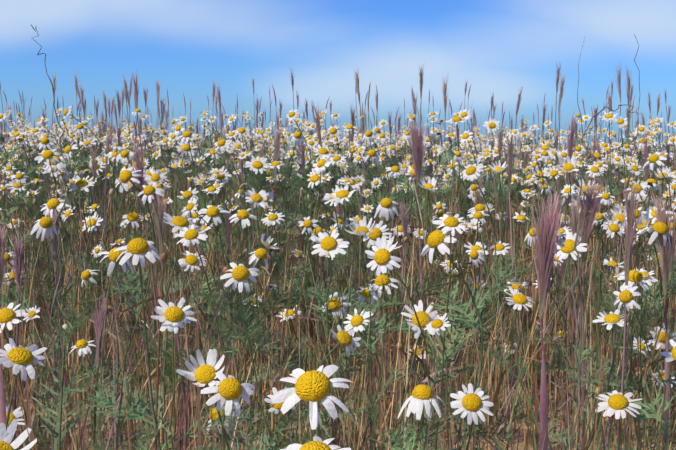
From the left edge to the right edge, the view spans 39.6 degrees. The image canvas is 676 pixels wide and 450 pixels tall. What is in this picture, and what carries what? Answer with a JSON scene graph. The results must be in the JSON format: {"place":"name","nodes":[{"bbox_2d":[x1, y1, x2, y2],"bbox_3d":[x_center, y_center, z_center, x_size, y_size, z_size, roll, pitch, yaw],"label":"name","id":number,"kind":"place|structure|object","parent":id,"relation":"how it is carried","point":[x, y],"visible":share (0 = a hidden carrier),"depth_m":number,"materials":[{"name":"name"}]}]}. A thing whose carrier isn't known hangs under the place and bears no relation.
{"place":"outdoors","nodes":[
{"label":"outdoors","id":0,"kind":"place"},
{"bbox_2d":[0,123,673,186],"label":"daisies","id":1,"kind":"object","parent":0,"point":[125,127],"visible":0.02,"depth_m":3.73,"materials":[{"name":"white plant"}]},
{"bbox_2d":[0,61,675,449],"bbox_3d":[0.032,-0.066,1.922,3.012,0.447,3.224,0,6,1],"label":"grass","id":2,"kind":"structure","parent":0,"point":[547,233],"depth_m":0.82,"materials":[{"name":"brown plant"}]},
{"bbox_2d":[0,25,675,449],"bbox_3d":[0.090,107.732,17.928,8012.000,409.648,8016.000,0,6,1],"label":"ground","id":3,"kind":"structure","parent":0,"point":[519,445],"depth_m":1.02,"materials":[{"name":"brown plant"}]},
{"bbox_2d":[0,105,675,449],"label":"daisies","id":4,"kind":"object","parent":3,"relation":"on","point":[313,387],"visible":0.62,"depth_m":0.83,"materials":[{"name":"white plant"}]},
{"bbox_2d":[0,123,675,449],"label":"foliage","id":5,"kind":"object","parent":3,"relation":"on","point":[137,399],"visible":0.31,"depth_m":0.87,"materials":[{"name":"green plant"}]},
{"bbox_2d":[0,0,675,157],"label":"sky","id":6,"kind":"structure","parent":0,"point":[501,47],"materials":[{"name":"blue"}]}
]}

